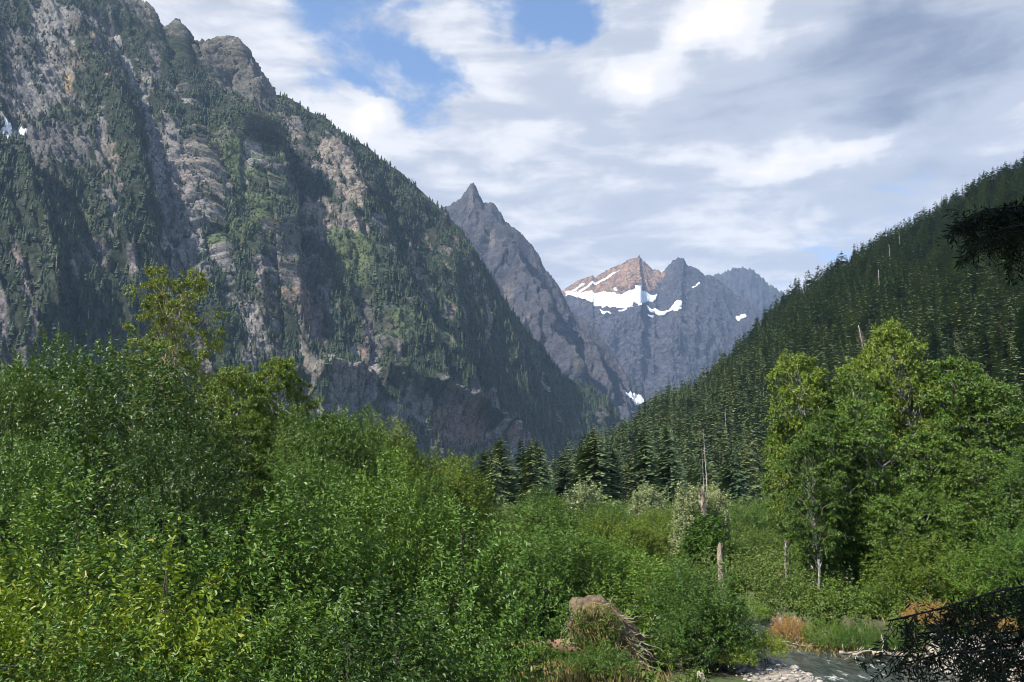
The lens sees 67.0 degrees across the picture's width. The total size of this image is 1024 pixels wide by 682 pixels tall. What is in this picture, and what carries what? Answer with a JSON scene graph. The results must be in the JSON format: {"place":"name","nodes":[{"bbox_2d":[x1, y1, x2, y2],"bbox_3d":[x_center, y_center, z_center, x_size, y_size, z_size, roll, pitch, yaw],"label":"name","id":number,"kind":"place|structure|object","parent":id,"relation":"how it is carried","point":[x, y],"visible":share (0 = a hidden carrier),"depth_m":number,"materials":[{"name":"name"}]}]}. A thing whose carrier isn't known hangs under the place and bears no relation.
{"place":"outdoors","nodes":[
{"label":"outdoors","id":0,"kind":"place"},
{"bbox_2d":[0,0,627,488],"bbox_3d":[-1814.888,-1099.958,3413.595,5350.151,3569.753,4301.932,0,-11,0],"label":"mountain","id":1,"kind":"structure","parent":0,"point":[238,64],"depth_m":2350.61,"materials":[{"name":"stone"}]},
{"bbox_2d":[0,0,606,473],"bbox_3d":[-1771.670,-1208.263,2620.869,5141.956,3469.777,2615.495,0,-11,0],"label":"mountain brush","id":2,"kind":"object","parent":1,"relation":"on","point":[250,220],"visible":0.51,"depth_m":2386.15,"materials":[{"name":"green plant"}]},
{"bbox_2d":[0,0,629,489],"bbox_3d":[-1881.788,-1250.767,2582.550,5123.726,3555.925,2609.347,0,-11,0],"label":"mountain forest","id":3,"kind":"object","parent":1,"relation":"on","point":[66,222],"visible":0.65,"depth_m":2343.99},
{"bbox_2d":[443,183,645,421],"bbox_3d":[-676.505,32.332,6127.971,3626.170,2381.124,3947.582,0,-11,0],"label":"spire mountain","id":4,"kind":"structure","parent":0,"point":[576,347],"depth_m":5247.63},
{"bbox_2d":[114,494,1023,681],"bbox_3d":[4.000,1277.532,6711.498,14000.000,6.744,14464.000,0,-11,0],"label":"ground","id":5,"kind":"structure","parent":0,"point":[726,675],"depth_m":30.23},
{"bbox_2d":[0,534,71,679],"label":"shrub","id":6,"kind":"object","parent":5,"relation":"on","point":[3,611],"visible":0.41,"depth_m":12.84,"materials":[{"name":"green plant"}]},
{"bbox_2d":[0,344,82,539],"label":"alder tree","id":7,"kind":"object","parent":5,"relation":"on","point":[17,394],"visible":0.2,"depth_m":36.43,"materials":[{"name":"green plant"}]},
{"bbox_2d":[0,422,110,669],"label":"alder tree","id":8,"kind":"object","parent":5,"relation":"on","point":[11,467],"visible":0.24,"depth_m":25.32,"materials":[{"name":"green plant"}]},
{"bbox_2d":[0,320,127,584],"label":"alder tree","id":9,"kind":"object","parent":5,"relation":"on","point":[63,363],"visible":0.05,"depth_m":43.17,"materials":[{"name":"green plant"}]},
{"bbox_2d":[0,446,133,673],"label":"shrub","id":10,"kind":"object","parent":5,"relation":"on","point":[33,531],"visible":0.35,"depth_m":17.73,"materials":[{"name":"green plant"}]},
{"bbox_2d":[0,562,152,681],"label":"shrub","id":11,"kind":"object","parent":5,"relation":"on","point":[16,636],"visible":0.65,"depth_m":10.04,"materials":[{"name":"green plant"}]},
{"bbox_2d":[0,600,182,681],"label":"shrub","id":12,"kind":"object","parent":5,"relation":"on","point":[128,675],"visible":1,"depth_m":8.72,"materials":[{"name":"green plant"}]},
{"bbox_2d":[0,478,246,681],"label":"shrub","id":13,"kind":"object","parent":5,"relation":"on","point":[120,557],"visible":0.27,"depth_m":16.02,"materials":[{"name":"green plant"}]},
{"bbox_2d":[4,319,259,610],"bbox_3d":[-16.629,6.431,33.479,10.586,14.118,11.123,5,-12,-23],"label":"alder tree","id":14,"kind":"object","parent":5,"relation":"on","point":[102,457],"visible":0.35,"depth_m":32.62,"materials":[{"name":"green plant"}]},
{"bbox_2d":[1,514,286,681],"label":"shrub","id":15,"kind":"object","parent":5,"relation":"on","point":[127,614],"visible":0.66,"depth_m":10.79,"materials":[{"name":"green plant"}]},
{"bbox_2d":[84,416,256,630],"bbox_3d":[-12.456,7.460,28.151,6.661,9.556,6.340,-3,-11,14],"label":"alder tree","id":16,"kind":"object","parent":5,"relation":"on","point":[174,493],"visible":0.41,"depth_m":27.80,"materials":[{"name":"green plant"}]},
{"bbox_2d":[115,263,229,471],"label":"cottonwood tree","id":17,"kind":"object","parent":5,"relation":"on","point":[179,304],"visible":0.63,"depth_m":81.16,"materials":[{"name":"green plant"}]},
{"bbox_2d":[100,478,353,681],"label":"shrub","id":18,"kind":"object","parent":5,"relation":"on","point":[260,523],"visible":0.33,"depth_m":17.88,"materials":[{"name":"green plant"}]},
{"bbox_2d":[183,363,285,539],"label":"alder tree","id":19,"kind":"object","parent":5,"relation":"on","point":[227,400],"visible":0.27,"depth_m":47.16,"materials":[{"name":"green plant"}]},
{"bbox_2d":[147,623,326,681],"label":"shrub","id":20,"kind":"object","parent":5,"relation":"on","point":[253,675],"visible":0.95,"depth_m":9.90,"materials":[{"name":"green plant"}]},
{"bbox_2d":[196,409,277,580],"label":"alder tree","id":21,"kind":"object","parent":5,"relation":"on","point":[246,424],"visible":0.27,"depth_m":43.52,"materials":[{"name":"green plant"}]},
{"bbox_2d":[166,565,380,681],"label":"shrub","id":22,"kind":"object","parent":5,"relation":"on","point":[278,654],"visible":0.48,"depth_m":12.19,"materials":[{"name":"green plant"}]},
{"bbox_2d":[237,356,325,495],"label":"alder tree","id":23,"kind":"object","parent":5,"relation":"on","point":[277,370],"visible":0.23,"depth_m":50.84,"materials":[{"name":"green plant"}]},
{"bbox_2d":[175,439,414,680],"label":"shrub","id":24,"kind":"object","parent":5,"relation":"on","point":[318,543],"visible":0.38,"depth_m":18.85,"materials":[{"name":"green plant"}]},
{"bbox_2d":[230,396,360,597],"bbox_3d":[-12.409,9.354,43.866,7.511,12.360,7.394,-9,-14,41],"label":"alder tree","id":25,"kind":"object","parent":5,"relation":"on","point":[296,442],"visible":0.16,"depth_m":43.90,"materials":[{"name":"green plant"}]},
{"bbox_2d":[234,442,367,604],"bbox_3d":[-9.783,9.420,36.935,6.549,9.201,7.010,-1,-11,8],"label":"alder tree","id":26,"kind":"object","parent":5,"relation":"on","point":[295,471],"visible":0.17,"depth_m":36.48,"materials":[{"name":"green plant"}]},
{"bbox_2d":[284,399,396,569],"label":"alder tree","id":27,"kind":"object","parent":5,"relation":"on","point":[349,427],"visible":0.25,"depth_m":47.86,"materials":[{"name":"green plant"}]},
{"bbox_2d":[267,604,442,681],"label":"shrub","id":28,"kind":"object","parent":5,"relation":"on","point":[367,677],"visible":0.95,"depth_m":10.83,"materials":[{"name":"green plant"}]},
{"bbox_2d":[268,557,506,681],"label":"shrub","id":29,"kind":"object","parent":5,"relation":"on","point":[434,664],"visible":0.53,"depth_m":13.64,"materials":[{"name":"green plant"}]},
{"bbox_2d":[308,440,488,678],"bbox_3d":[-3.406,6.869,22.094,5.130,8.186,5.526,6,-12,-28],"label":"shrub","id":30,"kind":"object","parent":5,"relation":"on","point":[395,541],"visible":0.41,"depth_m":21.85,"materials":[{"name":"green plant"}]},
{"bbox_2d":[347,408,453,535],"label":"alder tree","id":31,"kind":"object","parent":5,"relation":"on","point":[388,444],"visible":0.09,"depth_m":52.97,"materials":[{"name":"green plant"}]},
{"bbox_2d":[372,466,467,596],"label":"alder tree","id":32,"kind":"object","parent":5,"relation":"on","point":[441,495],"visible":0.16,"depth_m":46.40,"materials":[{"name":"green plant"}]},
{"bbox_2d":[353,571,517,681],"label":"shrub","id":33,"kind":"object","parent":5,"relation":"on","point":[473,663],"visible":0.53,"depth_m":15.46,"materials":[{"name":"green plant"}]},
{"bbox_2d":[419,448,501,563],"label":"alder tree","id":34,"kind":"object","parent":5,"relation":"on","point":[475,473],"visible":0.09,"depth_m":60.02,"materials":[{"name":"green plant"}]},
{"bbox_2d":[426,452,502,574],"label":"alder tree","id":35,"kind":"object","parent":5,"relation":"on","point":[479,502],"visible":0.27,"depth_m":57.83,"materials":[{"name":"green plant"}]},
{"bbox_2d":[378,476,591,681],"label":"shrub","id":36,"kind":"object","parent":5,"relation":"on","point":[501,575],"visible":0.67,"depth_m":20.16,"materials":[{"name":"green plant"}]},
{"bbox_2d":[481,451,504,507],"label":"conifer tree","id":37,"kind":"object","parent":5,"relation":"on","point":[491,477],"visible":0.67,"depth_m":193.31,"materials":[{"name":"green plant"}]},
{"bbox_2d":[485,436,521,507],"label":"conifer tree","id":38,"kind":"object","parent":5,"relation":"on","point":[512,492],"visible":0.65,"depth_m":209.65,"materials":[{"name":"green plant"}]},
{"bbox_2d":[18,490,1023,681],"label":"undergrowth","id":39,"kind":"object","parent":5,"relation":"on","point":[757,576],"visible":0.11,"depth_m":44.83,"materials":[{"name":"green plant"}]},
{"bbox_2d":[515,439,544,505],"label":"conifer tree","id":40,"kind":"object","parent":5,"relation":"on","point":[526,486],"visible":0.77,"depth_m":191.94,"materials":[{"name":"green plant"}]},
{"bbox_2d":[480,565,579,640],"bbox_3d":[0.878,12.842,32.883,6.380,7.448,6.713,-2,-11,12],"label":"shrub","id":41,"kind":"object","parent":5,"relation":"on","point":[546,620],"visible":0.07,"depth_m":32.04,"materials":[{"name":"green plant"}]},
{"bbox_2d":[505,495,563,552],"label":"shrub","id":42,"kind":"object","parent":5,"relation":"on","point":[530,516],"visible":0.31,"depth_m":73.47,"materials":[{"name":"green plant"}]},
{"bbox_2d":[500,482,575,536],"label":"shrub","id":43,"kind":"object","parent":5,"relation":"on","point":[543,499],"visible":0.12,"depth_m":81.43,"materials":[{"name":"green plant"}]},
{"bbox_2d":[453,489,626,640],"bbox_3d":[1.237,10.566,33.794,7.488,8.033,7.271,-1,-11,6],"label":"shrub","id":44,"kind":"object","parent":5,"relation":"on","point":[564,559],"visible":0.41,"depth_m":32.55,"materials":[{"name":"green plant"}]},
{"bbox_2d":[553,447,575,499],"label":"conifer tree","id":45,"kind":"object","parent":5,"relation":"on","point":[564,472],"visible":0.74,"depth_m":272.50,"materials":[{"name":"green plant"}]},
{"bbox_2d":[561,475,604,518],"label":"young cottonwood","id":46,"kind":"object","parent":5,"relation":"on","point":[579,496],"visible":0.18,"depth_m":126.27,"materials":[{"name":"plant"}]},
{"bbox_2d":[511,595,663,676],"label":"fallen tree","id":47,"kind":"object","parent":5,"relation":"on","point":[603,617],"visible":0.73,"depth_m":27.94,"materials":[{"name":"brown plant"}]},
{"bbox_2d":[529,502,652,623],"bbox_3d":[3.605,10.838,35.323,5.731,6.815,6.942,1,-11,-7],"label":"shrub","id":48,"kind":"object","parent":5,"relation":"on","point":[619,562],"visible":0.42,"depth_m":34.81,"materials":[{"name":"green plant"}]},
{"bbox_2d":[562,430,627,506],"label":"conifer tree","id":49,"kind":"object","parent":5,"relation":"on","point":[594,471],"visible":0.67,"depth_m":202.98,"materials":[{"name":"green plant"}]},
{"bbox_2d":[567,425,623,502],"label":"conifer tree","id":50,"kind":"object","parent":5,"relation":"on","point":[592,467],"visible":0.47,"depth_m":206.01,"materials":[{"name":"green plant"}]},
{"bbox_2d":[556,638,640,679],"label":"shrub","id":51,"kind":"object","parent":5,"relation":"on","point":[593,662],"visible":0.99,"depth_m":25.98,"materials":[{"name":"green plant"}]},
{"bbox_2d":[574,506,625,564],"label":"shrub","id":52,"kind":"object","parent":5,"relation":"on","point":[607,527],"visible":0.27,"depth_m":69.46,"materials":[{"name":"green plant"}]},
{"bbox_2d":[570,499,639,535],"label":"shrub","id":53,"kind":"object","parent":5,"relation":"on","point":[602,509],"visible":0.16,"depth_m":77.53,"materials":[{"name":"green plant"}]},
{"bbox_2d":[549,543,692,670],"bbox_3d":[4.566,11.963,32.104,6.695,7.014,7.138,-7,-13,33],"label":"shrub","id":54,"kind":"object","parent":5,"relation":"on","point":[644,623],"visible":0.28,"depth_m":31.78,"materials":[{"name":"green plant"}]},
{"bbox_2d":[608,518,670,573],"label":"shrub","id":55,"kind":"object","parent":5,"relation":"on","point":[641,534],"visible":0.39,"depth_m":61.50,"materials":[{"name":"green plant"}]},
{"bbox_2d":[628,424,663,501],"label":"conifer tree","id":56,"kind":"object","parent":5,"relation":"on","point":[647,466],"visible":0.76,"depth_m":209.14,"materials":[{"name":"green plant"}]},
{"bbox_2d":[627,481,668,520],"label":"young cottonwood","id":57,"kind":"object","parent":5,"relation":"on","point":[650,498],"visible":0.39,"depth_m":131.13,"materials":[{"name":"plant"}]},
{"bbox_2d":[632,504,676,557],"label":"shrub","id":58,"kind":"object","parent":5,"relation":"on","point":[662,539],"visible":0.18,"depth_m":69.49,"materials":[{"name":"green plant"}]},
{"bbox_2d":[652,424,690,504],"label":"conifer tree","id":59,"kind":"object","parent":5,"relation":"on","point":[671,482],"visible":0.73,"depth_m":197.91,"materials":[{"name":"green plant"}]},
{"bbox_2d":[644,595,719,674],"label":"shrub","id":60,"kind":"object","parent":5,"relation":"on","point":[681,642],"visible":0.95,"depth_m":28.20,"materials":[{"name":"green plant"}]},
{"bbox_2d":[668,480,709,562],"bbox_3d":[13.876,14.477,60.312,3.428,7.214,3.915,-4,-11,19],"label":"young cottonwood","id":61,"kind":"object","parent":5,"relation":"on","point":[683,515],"visible":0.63,"depth_m":60.10,"materials":[{"name":"plant"}]},
{"bbox_2d":[631,551,761,665],"bbox_3d":[7.060,10.579,30.158,5.029,4.965,5.099,-8,-13,35],"label":"shrub","id":62,"kind":"object","parent":5,"relation":"on","point":[682,589],"visible":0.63,"depth_m":29.62,"materials":[{"name":"green plant"}]},
{"bbox_2d":[673,504,734,570],"bbox_3d":[14.488,16.201,58.657,4.335,7.552,4.759,0,-11,-2],"label":"young cottonwood","id":63,"kind":"object","parent":5,"relation":"on","point":[709,538],"visible":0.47,"depth_m":58.06,"materials":[{"name":"plant"}]},
{"bbox_2d":[705,481,731,552],"bbox_3d":[16.131,14.697,61.413,2.776,7.046,2.642,-6,-12,29],"label":"young cottonwood","id":64,"kind":"object","parent":5,"relation":"on","point":[716,498],"visible":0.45,"depth_m":61.14,"materials":[{"name":"plant"}]},
{"bbox_2d":[668,571,770,673],"bbox_3d":[7.765,10.601,29.048,3.813,3.859,3.674,-10,-15,43],"label":"shrub","id":65,"kind":"object","parent":5,"relation":"on","point":[716,630],"visible":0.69,"depth_m":28.58,"materials":[{"name":"green plant"}]},
{"bbox_2d":[707,639,760,673],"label":"shrub","id":66,"kind":"object","parent":5,"relation":"on","point":[738,659],"visible":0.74,"depth_m":28.22,"materials":[{"name":"green plant"}]},
{"bbox_2d":[718,443,750,506],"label":"conifer tree","id":67,"kind":"object","parent":5,"relation":"on","point":[727,479],"visible":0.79,"depth_m":204.78,"materials":[{"name":"green plant"}]},
{"bbox_2d":[733,442,765,500],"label":"conifer tree","id":68,"kind":"object","parent":5,"relation":"on","point":[747,459],"visible":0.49,"depth_m":232.70,"materials":[{"name":"green plant"}]},
{"bbox_2d":[726,504,776,541],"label":"alder tree","id":69,"kind":"object","parent":5,"relation":"on","point":[746,517],"visible":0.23,"depth_m":84.90,"materials":[{"name":"green plant"}]},
{"bbox_2d":[727,625,793,664],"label":"shrub","id":70,"kind":"object","parent":5,"relation":"on","point":[776,646],"visible":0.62,"depth_m":29.23,"materials":[{"name":"green plant"}]},
{"bbox_2d":[507,599,1023,681],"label":"gravel stones","id":71,"kind":"object","parent":5,"relation":"on","point":[779,663],"visible":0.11,"depth_m":28.65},
{"bbox_2d":[745,529,795,563],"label":"alder tree","id":72,"kind":"object","parent":5,"relation":"on","point":[764,537],"visible":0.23,"depth_m":63.77,"materials":[{"name":"green plant"}]},
{"bbox_2d":[748,576,810,620],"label":"shrub","id":73,"kind":"object","parent":5,"relation":"on","point":[775,603],"visible":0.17,"depth_m":44.73,"materials":[{"name":"green plant"}]},
{"bbox_2d":[755,413,804,579],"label":"alder tree","id":74,"kind":"object","parent":5,"relation":"on","point":[766,482],"visible":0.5,"depth_m":50.35,"materials":[{"name":"green plant"}]},
{"bbox_2d":[767,613,815,640],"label":"shrub","id":75,"kind":"object","parent":5,"relation":"on","point":[784,626],"visible":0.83,"depth_m":38.33,"materials":[{"name":"orange plant"}]},
{"bbox_2d":[759,348,844,588],"bbox_3d":[18.842,8.396,49.018,5.897,16.314,5.700,-4,-11,19],"label":"alder tree","id":76,"kind":"object","parent":5,"relation":"on","point":[799,403],"visible":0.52,"depth_m":49.44,"materials":[{"name":"green plant"}]},
{"bbox_2d":[775,428,847,594],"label":"alder tree","id":77,"kind":"object","parent":5,"relation":"on","point":[811,475],"visible":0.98,"depth_m":43.12,"materials":[{"name":"green plant"}]},
{"bbox_2d":[799,616,853,648],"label":"shrub","id":78,"kind":"object","parent":5,"relation":"on","point":[820,633],"visible":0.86,"depth_m":36.52,"materials":[{"name":"green plant"}]},
{"bbox_2d":[777,409,884,588],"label":"alder tree","id":79,"kind":"object","parent":5,"relation":"on","point":[825,417],"visible":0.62,"depth_m":43.80,"materials":[{"name":"green plant"}]},
{"bbox_2d":[789,571,898,629],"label":"shrub","id":80,"kind":"object","parent":5,"relation":"on","point":[833,589],"visible":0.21,"depth_m":40.45,"materials":[{"name":"green plant"}]},
{"bbox_2d":[806,433,895,588],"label":"alder tree","id":81,"kind":"object","parent":5,"relation":"on","point":[856,570],"visible":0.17,"depth_m":44.59,"materials":[{"name":"green plant"}]},
{"bbox_2d":[804,368,898,585],"bbox_3d":[21.165,9.014,48.302,6.150,14.489,6.065,-8,-13,35],"label":"alder tree","id":82,"kind":"object","parent":5,"relation":"on","point":[840,394],"visible":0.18,"depth_m":48.55,"materials":[{"name":"green plant"}]},
{"bbox_2d":[830,618,890,654],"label":"shrub","id":83,"kind":"object","parent":5,"relation":"on","point":[854,635],"visible":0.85,"depth_m":35.44,"materials":[{"name":"green plant"}]},
{"bbox_2d":[817,354,911,549],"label":"alder tree","id":84,"kind":"object","parent":5,"relation":"on","point":[849,367],"visible":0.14,"depth_m":55.80,"materials":[{"name":"green plant"}]},
{"bbox_2d":[820,398,934,592],"bbox_3d":[21.263,9.227,44.181,7.487,12.029,5.539,9,-14,-38],"label":"alder tree","id":85,"kind":"object","parent":5,"relation":"on","point":[863,425],"visible":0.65,"depth_m":43.99,"materials":[{"name":"green plant"}]},
{"bbox_2d":[840,577,923,643],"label":"shrub","id":86,"kind":"object","parent":5,"relation":"on","point":[883,599],"visible":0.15,"depth_m":38.85,"materials":[{"name":"green plant"}]},
{"bbox_2d":[863,622,910,651],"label":"shrub","id":87,"kind":"object","parent":5,"relation":"on","point":[893,641],"visible":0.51,"depth_m":34.90,"materials":[{"name":"green plant"}]},
{"bbox_2d":[838,472,977,593],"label":"alder tree","id":88,"kind":"object","parent":5,"relation":"on","point":[920,502],"visible":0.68,"depth_m":41.82,"materials":[{"name":"green plant"}]},
{"bbox_2d":[851,316,974,529],"bbox_3d":[27.692,7.430,53.334,7.595,19.004,7.462,-7,-13,32],"label":"alder tree","id":89,"kind":"object","parent":5,"relation":"on","point":[886,337],"visible":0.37,"depth_m":53.81,"materials":[{"name":"green plant"}]},
{"bbox_2d":[854,529,997,623],"bbox_3d":[20.977,13.104,39.192,7.164,7.068,6.651,-8,-13,37],"label":"shrub","id":90,"kind":"object","parent":5,"relation":"on","point":[924,571],"visible":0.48,"depth_m":38.87,"materials":[{"name":"green plant"}]},
{"bbox_2d":[897,597,958,632],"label":"shrub","id":91,"kind":"object","parent":5,"relation":"on","point":[904,612],"visible":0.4,"depth_m":34.26,"materials":[{"name":"brown plant"}]},
{"bbox_2d":[879,429,986,585],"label":"alder tree","id":92,"kind":"object","parent":5,"relation":"on","point":[942,442],"visible":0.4,"depth_m":43.76,"materials":[{"name":"green plant"}]},
{"bbox_2d":[853,192,1023,681],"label":"hemlock tree","id":93,"kind":"object","parent":5,"relation":"on","point":[1003,233],"visible":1,"depth_m":3.92,"materials":[{"name":"black plant"}]},
{"bbox_2d":[893,354,1023,546],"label":"alder tree","id":94,"kind":"object","parent":5,"relation":"on","point":[960,379],"visible":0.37,"depth_m":50.91,"materials":[{"name":"green plant"}]},
{"bbox_2d":[924,524,1023,625],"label":"shrub","id":95,"kind":"object","parent":5,"relation":"on","point":[958,586],"visible":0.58,"depth_m":36.48,"materials":[{"name":"green plant"}]},
{"bbox_2d":[929,446,1023,580],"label":"alder tree","id":96,"kind":"object","parent":5,"relation":"on","point":[971,458],"visible":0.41,"depth_m":42.56,"materials":[{"name":"green plant"}]},
{"bbox_2d":[948,377,1023,544],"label":"alder tree","id":97,"kind":"object","parent":5,"relation":"on","point":[1010,408],"visible":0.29,"depth_m":49.93,"materials":[{"name":"green plant"}]},
{"bbox_2d":[961,502,1023,611],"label":"shrub","id":98,"kind":"object","parent":5,"relation":"on","point":[1011,546],"visible":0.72,"depth_m":35.75,"materials":[{"name":"green plant"}]},
{"bbox_2d":[966,443,1023,585],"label":"alder tree","id":99,"kind":"object","parent":5,"relation":"on","point":[1012,466],"visible":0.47,"depth_m":40.96,"materials":[{"name":"green plant"}]},
{"bbox_2d":[142,0,1023,294],"label":"sky","id":100,"kind":"structure","parent":0,"point":[772,138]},
{"bbox_2d":[347,612,885,681],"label":"dry grass","id":101,"kind":"structure","parent":0,"point":[565,676],"depth_m":26.41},
{"bbox_2d":[561,255,763,399],"bbox_3d":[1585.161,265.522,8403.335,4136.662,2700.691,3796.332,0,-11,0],"label":"mountain","id":102,"kind":"structure","parent":0,"point":[677,320],"depth_m":8241.47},
{"bbox_2d":[714,266,785,312],"bbox_3d":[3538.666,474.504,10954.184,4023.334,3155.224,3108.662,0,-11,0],"label":"distant mountain","id":103,"kind":"structure","parent":0,"point":[755,289],"depth_m":11052.11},
{"bbox_2d":[583,567,961,681],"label":"river","id":104,"kind":"structure","parent":0,"point":[826,667],"depth_m":33.33,"materials":[{"name":"liquid"}]},
{"bbox_2d":[550,194,1021,481],"bbox_3d":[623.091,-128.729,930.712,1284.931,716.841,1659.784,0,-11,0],"label":"forest hill","id":105,"kind":"structure","parent":0,"point":[820,365],"depth_m":593.96,"materials":[{"name":"plant"}]},
{"bbox_2d":[506,152,1023,495],"bbox_3d":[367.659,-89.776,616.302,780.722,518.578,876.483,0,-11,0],"label":"slope forest","id":106,"kind":"object","parent":105,"relation":"on","point":[774,334],"visible":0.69,"depth_m":656.35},
{"bbox_2d":[1006,303,1023,374],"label":"conifer tree","id":107,"kind":"object","parent":105,"relation":"on","point":[1020,331],"visible":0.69,"depth_m":337.78,"materials":[{"name":"green plant"}]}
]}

